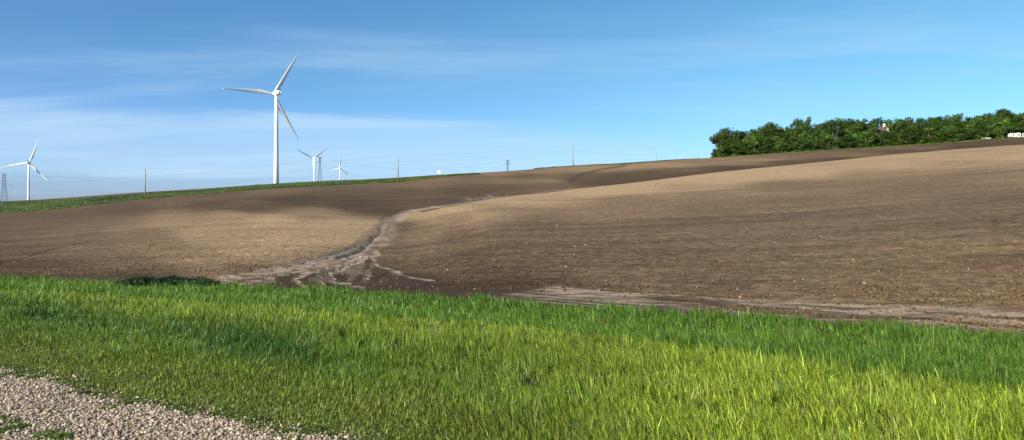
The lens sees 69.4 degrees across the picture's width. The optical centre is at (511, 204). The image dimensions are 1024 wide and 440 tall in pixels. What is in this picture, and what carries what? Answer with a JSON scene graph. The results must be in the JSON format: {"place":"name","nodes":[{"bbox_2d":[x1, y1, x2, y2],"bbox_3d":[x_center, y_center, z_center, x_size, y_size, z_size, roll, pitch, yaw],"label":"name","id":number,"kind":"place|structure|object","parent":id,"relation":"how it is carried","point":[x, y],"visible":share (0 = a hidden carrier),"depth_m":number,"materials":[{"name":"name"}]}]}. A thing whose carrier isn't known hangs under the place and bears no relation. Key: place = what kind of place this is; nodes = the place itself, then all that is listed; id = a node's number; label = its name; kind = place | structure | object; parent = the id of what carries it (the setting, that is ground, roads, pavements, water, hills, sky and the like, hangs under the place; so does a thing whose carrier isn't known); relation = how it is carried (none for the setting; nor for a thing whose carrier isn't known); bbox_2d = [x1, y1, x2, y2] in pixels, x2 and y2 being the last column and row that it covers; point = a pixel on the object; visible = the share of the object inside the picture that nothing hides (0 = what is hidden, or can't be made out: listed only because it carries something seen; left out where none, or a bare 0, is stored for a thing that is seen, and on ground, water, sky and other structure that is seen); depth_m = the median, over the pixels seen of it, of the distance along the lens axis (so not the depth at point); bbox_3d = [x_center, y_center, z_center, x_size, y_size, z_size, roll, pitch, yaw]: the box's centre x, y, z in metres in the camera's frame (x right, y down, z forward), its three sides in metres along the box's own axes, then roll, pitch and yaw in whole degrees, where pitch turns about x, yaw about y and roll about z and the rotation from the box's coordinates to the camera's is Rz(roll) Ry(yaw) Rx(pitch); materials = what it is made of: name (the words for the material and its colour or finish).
{"place":"outdoors","nodes":[
{"label":"outdoors","id":0,"kind":"place"},
{"bbox_2d":[0,379,302,439],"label":"gravel road","id":1,"kind":"structure","parent":0,"point":[124,422],"depth_m":6.00,"materials":[{"name":"grey gravel"}]},
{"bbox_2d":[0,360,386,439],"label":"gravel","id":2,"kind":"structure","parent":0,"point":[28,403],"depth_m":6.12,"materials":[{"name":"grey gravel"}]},
{"bbox_2d":[0,415,76,439],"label":"gravel weeds","id":3,"kind":"object","parent":2,"relation":"on","point":[54,435],"visible":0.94,"depth_m":5.76,"materials":[{"name":"green plant"}]},
{"bbox_2d":[0,272,1023,439],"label":"verge","id":4,"kind":"structure","parent":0,"point":[444,370],"depth_m":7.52,"materials":[{"name":"green plant"}]},
{"bbox_2d":[111,276,166,287],"bbox_3d":[-13.355,2.883,26.866,2.185,0.538,1.454,0,0,-29],"label":"weed clump","id":5,"kind":"object","parent":4,"relation":"on","point":[125,281],"visible":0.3,"depth_m":26.30,"materials":[{"name":"green plant"}]},
{"bbox_2d":[157,278,212,288],"bbox_3d":[-11.164,2.788,25.357,1.960,0.459,1.403,0,0,0],"label":"weed clump","id":6,"kind":"object","parent":4,"relation":"on","point":[174,282],"visible":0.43,"depth_m":25.06,"materials":[{"name":"green plant"}]},
{"bbox_2d":[0,362,370,439],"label":"edge weeds","id":7,"kind":"object","parent":4,"relation":"on","point":[313,429],"visible":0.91,"depth_m":6.41,"materials":[{"name":"green plant"}]},
{"bbox_2d":[183,279,220,287],"bbox_3d":[-10.636,2.772,25.392,1.465,0.396,1.328,0,0,0],"label":"weed clump","id":8,"kind":"object","parent":4,"relation":"on","point":[214,281],"visible":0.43,"depth_m":25.23,"materials":[{"name":"green plant"}]},
{"bbox_2d":[0,138,1023,334],"bbox_3d":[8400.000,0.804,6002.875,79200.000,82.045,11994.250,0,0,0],"label":"field","id":9,"kind":"structure","parent":0,"point":[983,180],"depth_m":45.43,"materials":[{"name":"brown soil"}]},
{"bbox_2d":[0,174,10,200],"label":"lattice pylon","id":10,"kind":"object","parent":9,"relation":"on","point":[3,188],"visible":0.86,"depth_m":1149.40,"materials":[{"name":"metal"}]},
{"bbox_2d":[4,141,48,199],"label":"wind turbine","id":11,"kind":"object","parent":9,"relation":"on","point":[28,178],"visible":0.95,"depth_m":1210.82,"materials":[{"name":"paint"}]},
{"bbox_2d":[144,170,145,194],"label":"utility pole","id":12,"kind":"object","parent":9,"relation":"on","point":[145,184],"visible":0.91,"depth_m":254.90,"materials":[{"name":"wood"}]},
{"bbox_2d":[26,149,610,183],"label":"overhead wire","id":13,"kind":"object","parent":12,"relation":"attached to","point":[323,168],"visible":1,"depth_m":260.05,"materials":[{"name":"grey metal"}]},
{"bbox_2d":[130,273,207,286],"bbox_3d":[-12.214,2.837,26.448,2.670,0.638,1.961,0,0,-21],"label":"weed clump","id":14,"kind":"object","parent":9,"relation":"on","point":[159,280],"visible":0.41,"depth_m":26.22,"materials":[{"name":"green plant"}]},
{"bbox_2d":[0,173,479,212],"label":"grass bank","id":15,"kind":"structure","parent":9,"relation":"on","point":[19,206],"depth_m":249.98,"materials":[{"name":"green plant"}]},
{"bbox_2d":[222,53,298,183],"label":"wind turbine","id":16,"kind":"object","parent":9,"relation":"on","point":[276,92],"visible":0.99,"depth_m":588.80,"materials":[{"name":"paint"}]},
{"bbox_2d":[298,149,325,181],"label":"wind turbine","id":17,"kind":"object","parent":9,"relation":"on","point":[313,162],"visible":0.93,"depth_m":1544.97,"materials":[{"name":"paint"}]},
{"bbox_2d":[317,157,322,180],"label":"lattice pylon","id":18,"kind":"object","parent":9,"relation":"on","point":[319,162],"visible":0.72,"depth_m":1149.57,"materials":[{"name":"metal"}]},
{"bbox_2d":[328,155,349,179],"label":"wind turbine","id":19,"kind":"object","parent":9,"relation":"on","point":[339,168],"visible":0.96,"depth_m":2077.80,"materials":[{"name":"paint"}]},
{"bbox_2d":[0,194,1023,333],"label":"soil clods","id":20,"kind":"object","parent":9,"relation":"on","point":[960,301],"visible":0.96,"depth_m":23.36,"materials":[{"name":"brown soil"}]},
{"bbox_2d":[0,185,1023,320],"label":"stubble","id":21,"kind":"object","parent":9,"relation":"on","point":[691,285],"visible":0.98,"depth_m":24.18,"materials":[{"name":"beige plant"}]},
{"bbox_2d":[534,158,699,168],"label":"ridge grass","id":22,"kind":"structure","parent":9,"relation":"on","point":[615,163],"depth_m":324.63,"materials":[{"name":"green plant"}]},
{"bbox_2d":[709,132,728,146],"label":"tree","id":23,"kind":"object","parent":9,"relation":"on","point":[714,140],"visible":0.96,"depth_m":349.58,"materials":[{"name":"green plant"}]},
{"bbox_2d":[713,139,730,156],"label":"tree","id":24,"kind":"object","parent":9,"relation":"on","point":[722,150],"visible":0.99,"depth_m":346.47,"materials":[{"name":"green plant"}]},
{"bbox_2d":[713,127,733,146],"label":"tree","id":25,"kind":"object","parent":9,"relation":"on","point":[724,130],"visible":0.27,"depth_m":379.15,"materials":[{"name":"green plant"}]},
{"bbox_2d":[723,142,739,155],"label":"tree","id":26,"kind":"object","parent":9,"relation":"on","point":[733,146],"visible":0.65,"depth_m":348.80,"materials":[{"name":"green plant"}]},
{"bbox_2d":[724,130,743,142],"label":"tree","id":27,"kind":"object","parent":9,"relation":"on","point":[735,133],"visible":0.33,"depth_m":376.47,"materials":[{"name":"green plant"}]},
{"bbox_2d":[730,139,743,145],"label":"tree","id":28,"kind":"object","parent":9,"relation":"on","point":[738,142],"visible":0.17,"depth_m":365.88,"materials":[{"name":"green plant"}]},
{"bbox_2d":[736,145,751,154],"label":"tree","id":29,"kind":"object","parent":9,"relation":"on","point":[743,147],"visible":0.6,"depth_m":350.33,"materials":[{"name":"green plant"}]},
{"bbox_2d":[735,130,755,140],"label":"tree","id":30,"kind":"object","parent":9,"relation":"on","point":[745,134],"visible":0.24,"depth_m":377.63,"materials":[{"name":"green plant"}]},
{"bbox_2d":[742,135,761,147],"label":"tree","id":31,"kind":"object","parent":9,"relation":"on","point":[749,139],"visible":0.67,"depth_m":359.60,"materials":[{"name":"green plant"}]},
{"bbox_2d":[747,140,764,154],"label":"tree","id":32,"kind":"object","parent":9,"relation":"on","point":[755,143],"visible":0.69,"depth_m":352.92,"materials":[{"name":"green plant"}]},
{"bbox_2d":[755,126,768,140],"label":"tree","id":33,"kind":"object","parent":9,"relation":"on","point":[759,133],"visible":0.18,"depth_m":375.53,"materials":[{"name":"green plant"}]},
{"bbox_2d":[755,141,774,153],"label":"tree","id":34,"kind":"object","parent":9,"relation":"on","point":[765,145],"visible":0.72,"depth_m":351.20,"materials":[{"name":"green plant"}]},
{"bbox_2d":[757,128,775,145],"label":"tree","id":35,"kind":"object","parent":9,"relation":"on","point":[768,132],"visible":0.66,"depth_m":362.00,"materials":[{"name":"green plant"}]},
{"bbox_2d":[758,122,783,132],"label":"tree","id":36,"kind":"object","parent":9,"relation":"on","point":[773,126],"visible":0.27,"depth_m":380.61,"materials":[{"name":"green plant"}]},
{"bbox_2d":[767,135,785,151],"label":"tree","id":37,"kind":"object","parent":9,"relation":"on","point":[776,142],"visible":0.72,"depth_m":350.53,"materials":[{"name":"green plant"}]},
{"bbox_2d":[772,128,788,137],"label":"tree","id":38,"kind":"object","parent":9,"relation":"on","point":[783,133],"visible":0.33,"depth_m":382.98,"materials":[{"name":"green plant"}]},
{"bbox_2d":[775,140,792,152],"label":"tree","id":39,"kind":"object","parent":9,"relation":"on","point":[785,145],"visible":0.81,"depth_m":348.87,"materials":[{"name":"green plant"}]},
{"bbox_2d":[784,129,800,146],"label":"tree","id":40,"kind":"object","parent":9,"relation":"on","point":[788,132],"visible":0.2,"depth_m":367.83,"materials":[{"name":"green plant"}]},
{"bbox_2d":[783,136,802,151],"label":"tree","id":41,"kind":"object","parent":9,"relation":"on","point":[794,141],"visible":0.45,"depth_m":353.55,"materials":[{"name":"green plant"}]},
{"bbox_2d":[788,118,808,139],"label":"tree","id":42,"kind":"object","parent":9,"relation":"on","point":[796,122],"visible":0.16,"depth_m":382.47,"materials":[{"name":"green plant"}]},
{"bbox_2d":[790,125,808,140],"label":"tree","id":43,"kind":"object","parent":9,"relation":"on","point":[798,129],"visible":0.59,"depth_m":361.74,"materials":[{"name":"green plant"}]},
{"bbox_2d":[792,139,811,151],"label":"tree","id":44,"kind":"object","parent":9,"relation":"on","point":[803,142],"visible":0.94,"depth_m":348.87,"materials":[{"name":"green plant"}]},
{"bbox_2d":[797,124,817,147],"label":"tree","id":45,"kind":"object","parent":9,"relation":"on","point":[809,129],"visible":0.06,"depth_m":369.19,"materials":[{"name":"green plant"}]},
{"bbox_2d":[797,116,819,136],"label":"tree","id":46,"kind":"object","parent":9,"relation":"on","point":[806,122],"visible":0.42,"depth_m":378.18,"materials":[{"name":"green plant"}]},
{"bbox_2d":[805,135,819,150],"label":"tree","id":47,"kind":"object","parent":9,"relation":"on","point":[812,144],"visible":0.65,"depth_m":350.62,"materials":[{"name":"green plant"}]},
{"bbox_2d":[802,130,828,144],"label":"tree","id":48,"kind":"object","parent":9,"relation":"on","point":[814,132],"visible":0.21,"depth_m":360.11,"materials":[{"name":"green plant"}]},
{"bbox_2d":[816,128,832,140],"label":"tree","id":49,"kind":"object","parent":9,"relation":"on","point":[823,131],"visible":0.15,"depth_m":368.15,"materials":[{"name":"green plant"}]},
{"bbox_2d":[819,119,834,133],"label":"tree","id":50,"kind":"object","parent":9,"relation":"on","point":[822,125],"visible":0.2,"depth_m":384.96,"materials":[{"name":"green plant"}]},
{"bbox_2d":[818,134,841,149],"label":"tree","id":51,"kind":"object","parent":9,"relation":"on","point":[830,137],"visible":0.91,"depth_m":348.63,"materials":[{"name":"green plant"}]},
{"bbox_2d":[824,121,845,137],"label":"tree","id":52,"kind":"object","parent":9,"relation":"on","point":[838,127],"visible":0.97,"depth_m":360.29,"materials":[{"name":"green plant"}]},
{"bbox_2d":[827,137,846,147],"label":"tree","id":53,"kind":"object","parent":9,"relation":"on","point":[838,139],"visible":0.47,"depth_m":351.79,"materials":[{"name":"green plant"}]},
{"bbox_2d":[832,117,851,135],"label":"tree","id":54,"kind":"object","parent":9,"relation":"on","point":[842,121],"visible":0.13,"depth_m":390.27,"materials":[{"name":"green plant"}]},
{"bbox_2d":[839,127,854,144],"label":"tree","id":55,"kind":"object","parent":9,"relation":"on","point":[846,131],"visible":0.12,"depth_m":369.05,"materials":[{"name":"green plant"}]},
{"bbox_2d":[839,134,855,148],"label":"tree","id":56,"kind":"object","parent":9,"relation":"on","point":[849,143],"visible":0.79,"depth_m":349.36,"materials":[{"name":"green plant"}]},
{"bbox_2d":[845,118,858,134],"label":"tree","id":57,"kind":"object","parent":9,"relation":"on","point":[850,121],"visible":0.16,"depth_m":391.21,"materials":[{"name":"green plant"}]},
{"bbox_2d":[851,132,866,147],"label":"tree","id":58,"kind":"object","parent":9,"relation":"on","point":[855,135],"visible":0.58,"depth_m":351.89,"materials":[{"name":"green plant"}]},
{"bbox_2d":[847,121,874,137],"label":"tree","id":59,"kind":"object","parent":9,"relation":"on","point":[855,129],"visible":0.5,"depth_m":360.89,"materials":[{"name":"green plant"}]},
{"bbox_2d":[853,130,876,147],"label":"tree","id":60,"kind":"object","parent":9,"relation":"on","point":[868,141],"visible":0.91,"depth_m":349.68,"materials":[{"name":"green plant"}]},
{"bbox_2d":[861,118,878,133],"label":"tree","id":61,"kind":"object","parent":9,"relation":"on","point":[873,126],"visible":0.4,"depth_m":389.30,"materials":[{"name":"green plant"}]},
{"bbox_2d":[864,134,885,144],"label":"tree","id":62,"kind":"object","parent":9,"relation":"on","point":[869,137],"visible":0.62,"depth_m":351.13,"materials":[{"name":"green plant"}]},
{"bbox_2d":[727,137,1023,156],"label":"grove grass","id":63,"kind":"structure","parent":9,"relation":"on","point":[897,145],"depth_m":345.61,"materials":[{"name":"green plant"}]},
{"bbox_2d":[870,117,889,129],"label":"tree","id":64,"kind":"object","parent":9,"relation":"on","point":[878,121],"visible":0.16,"depth_m":400.69,"materials":[{"name":"green plant"}]},
{"bbox_2d":[872,129,888,136],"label":"tree","id":65,"kind":"object","parent":9,"relation":"on","point":[877,131],"visible":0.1,"depth_m":362.56,"materials":[{"name":"green plant"}]},
{"bbox_2d":[875,123,888,135],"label":"farmhouse","id":66,"kind":"object","parent":9,"relation":"on","point":[885,128],"visible":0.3,"depth_m":380.54,"materials":[{"name":"white"}]},
{"bbox_2d":[874,133,893,145],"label":"tree","id":67,"kind":"object","parent":9,"relation":"on","point":[884,140],"visible":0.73,"depth_m":350.61,"materials":[{"name":"green plant"}]},
{"bbox_2d":[879,119,895,132],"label":"tree","id":68,"kind":"object","parent":9,"relation":"on","point":[890,123],"visible":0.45,"depth_m":399.79,"materials":[{"name":"green plant"}]},
{"bbox_2d":[880,135,904,142],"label":"tree","id":69,"kind":"object","parent":9,"relation":"on","point":[892,136],"visible":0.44,"depth_m":353.20,"materials":[{"name":"green plant"}]},
{"bbox_2d":[886,129,904,139],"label":"tree","id":70,"kind":"object","parent":9,"relation":"on","point":[890,131],"visible":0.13,"depth_m":362.22,"materials":[{"name":"green plant"}]},
{"bbox_2d":[889,118,902,131],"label":"tree","id":71,"kind":"object","parent":9,"relation":"on","point":[896,121],"visible":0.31,"depth_m":401.10,"materials":[{"name":"green plant"}]},
{"bbox_2d":[894,122,919,136],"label":"tree","id":72,"kind":"object","parent":9,"relation":"on","point":[899,128],"visible":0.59,"depth_m":361.67,"materials":[{"name":"green plant"}]},
{"bbox_2d":[898,128,921,144],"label":"tree","id":73,"kind":"object","parent":9,"relation":"on","point":[910,135],"visible":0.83,"depth_m":349.31,"materials":[{"name":"green plant"}]},
{"bbox_2d":[898,117,921,127],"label":"tree","id":74,"kind":"object","parent":9,"relation":"on","point":[906,119],"visible":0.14,"depth_m":386.78,"materials":[{"name":"green plant"}]},
{"bbox_2d":[903,127,928,143],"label":"tree","id":75,"kind":"object","parent":9,"relation":"on","point":[922,139],"visible":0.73,"depth_m":349.08,"materials":[{"name":"green plant"}]},
{"bbox_2d":[914,117,929,128],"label":"tree","id":76,"kind":"object","parent":9,"relation":"on","point":[919,121],"visible":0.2,"depth_m":381.32,"materials":[{"name":"green plant"}]},
{"bbox_2d":[917,122,934,133],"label":"tree","id":77,"kind":"object","parent":9,"relation":"on","point":[923,128],"visible":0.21,"depth_m":368.87,"materials":[{"name":"green plant"}]},
{"bbox_2d":[915,129,942,143],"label":"tree","id":78,"kind":"object","parent":9,"relation":"on","point":[921,135],"visible":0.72,"depth_m":349.51,"materials":[{"name":"green plant"}]},
{"bbox_2d":[924,120,937,135],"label":"tree","id":79,"kind":"object","parent":9,"relation":"on","point":[933,123],"visible":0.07,"depth_m":365.30,"materials":[{"name":"green plant"}]},
{"bbox_2d":[925,117,939,135],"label":"tree","id":80,"kind":"object","parent":9,"relation":"on","point":[932,120],"visible":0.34,"depth_m":378.02,"materials":[{"name":"green plant"}]},
{"bbox_2d":[927,136,940,142],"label":"shrub","id":81,"kind":"object","parent":9,"relation":"on","point":[936,139],"visible":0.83,"depth_m":347.94,"materials":[{"name":"green plant"}]},
{"bbox_2d":[924,123,950,134],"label":"tree","id":82,"kind":"object","parent":9,"relation":"on","point":[934,127],"visible":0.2,"depth_m":359.86,"materials":[{"name":"green plant"}]},
{"bbox_2d":[935,121,955,131],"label":"tree","id":83,"kind":"object","parent":9,"relation":"on","point":[943,124],"visible":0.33,"depth_m":365.23,"materials":[{"name":"green plant"}]},
{"bbox_2d":[937,130,955,142],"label":"tree","id":84,"kind":"object","parent":9,"relation":"on","point":[949,133],"visible":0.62,"depth_m":348.34,"materials":[{"name":"green plant"}]},
{"bbox_2d":[939,125,963,140],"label":"tree","id":85,"kind":"object","parent":9,"relation":"on","point":[957,136],"visible":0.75,"depth_m":347.73,"materials":[{"name":"green plant"}]},
{"bbox_2d":[942,115,961,124],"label":"tree","id":86,"kind":"object","parent":9,"relation":"on","point":[946,119],"visible":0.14,"depth_m":388.66,"materials":[{"name":"green plant"}]},
{"bbox_2d":[941,117,968,134],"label":"tree","id":87,"kind":"object","parent":9,"relation":"on","point":[954,122],"visible":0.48,"depth_m":360.93,"materials":[{"name":"green plant"}]},
{"bbox_2d":[953,130,974,140],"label":"tree","id":88,"kind":"object","parent":9,"relation":"on","point":[967,139],"visible":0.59,"depth_m":349.74,"materials":[{"name":"green plant"}]},
{"bbox_2d":[960,122,979,127],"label":"tree","id":89,"kind":"object","parent":9,"relation":"on","point":[969,125],"visible":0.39,"depth_m":365.71,"materials":[{"name":"green plant"}]},
{"bbox_2d":[963,129,982,139],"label":"tree","id":90,"kind":"object","parent":9,"relation":"on","point":[971,130],"visible":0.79,"depth_m":349.89,"materials":[{"name":"green plant"}]},
{"bbox_2d":[968,115,982,122],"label":"tree","id":91,"kind":"object","parent":9,"relation":"on","point":[978,117],"visible":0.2,"depth_m":376.86,"materials":[{"name":"green plant"}]},
{"bbox_2d":[967,125,993,138],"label":"tree","id":92,"kind":"object","parent":9,"relation":"on","point":[984,130],"visible":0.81,"depth_m":349.54,"materials":[{"name":"green plant"}]},
{"bbox_2d":[974,118,991,128],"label":"tree","id":93,"kind":"object","parent":9,"relation":"on","point":[983,122],"visible":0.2,"depth_m":367.63,"materials":[{"name":"green plant"}]},
{"bbox_2d":[983,125,1000,138],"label":"tree","id":94,"kind":"object","parent":9,"relation":"on","point":[994,133],"visible":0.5,"depth_m":358.37,"materials":[{"name":"green plant"}]},
{"bbox_2d":[986,117,1003,138],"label":"tree","id":95,"kind":"object","parent":9,"relation":"on","point":[994,128],"visible":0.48,"depth_m":359.82,"materials":[{"name":"green plant"}]},
{"bbox_2d":[989,115,1009,137],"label":"tree","id":96,"kind":"object","parent":9,"relation":"on","point":[1000,121],"visible":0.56,"depth_m":359.79,"materials":[{"name":"green plant"}]},
{"bbox_2d":[984,108,1015,123],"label":"tree","id":97,"kind":"object","parent":9,"relation":"on","point":[1005,113],"visible":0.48,"depth_m":369.40,"materials":[{"name":"green plant"}]},
{"bbox_2d":[1002,117,1015,135],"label":"tree","id":98,"kind":"object","parent":9,"relation":"on","point":[1005,120],"visible":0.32,"depth_m":360.28,"materials":[{"name":"green plant"}]},
{"bbox_2d":[1001,127,1021,137],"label":"tree","id":99,"kind":"object","parent":9,"relation":"on","point":[1013,129],"visible":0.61,"depth_m":357.48,"materials":[{"name":"green plant"}]},
{"bbox_2d":[1006,117,1023,127],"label":"tree","id":100,"kind":"object","parent":9,"relation":"on","point":[1019,125],"visible":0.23,"depth_m":364.16,"materials":[{"name":"green plant"}]},
{"bbox_2d":[1008,133,1023,136],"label":"camper","id":101,"kind":"object","parent":9,"relation":"on","point":[1016,135],"visible":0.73,"depth_m":350.77,"materials":[{"name":"white metal"}]},
{"bbox_2d":[1014,112,1023,121],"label":"tree","id":102,"kind":"object","parent":9,"relation":"on","point":[1019,116],"visible":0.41,"depth_m":378.53,"materials":[{"name":"green plant"}]},
{"bbox_2d":[0,0,1023,200],"label":"sky","id":103,"kind":"structure","parent":0,"point":[113,87],"materials":[{"name":"blue"}]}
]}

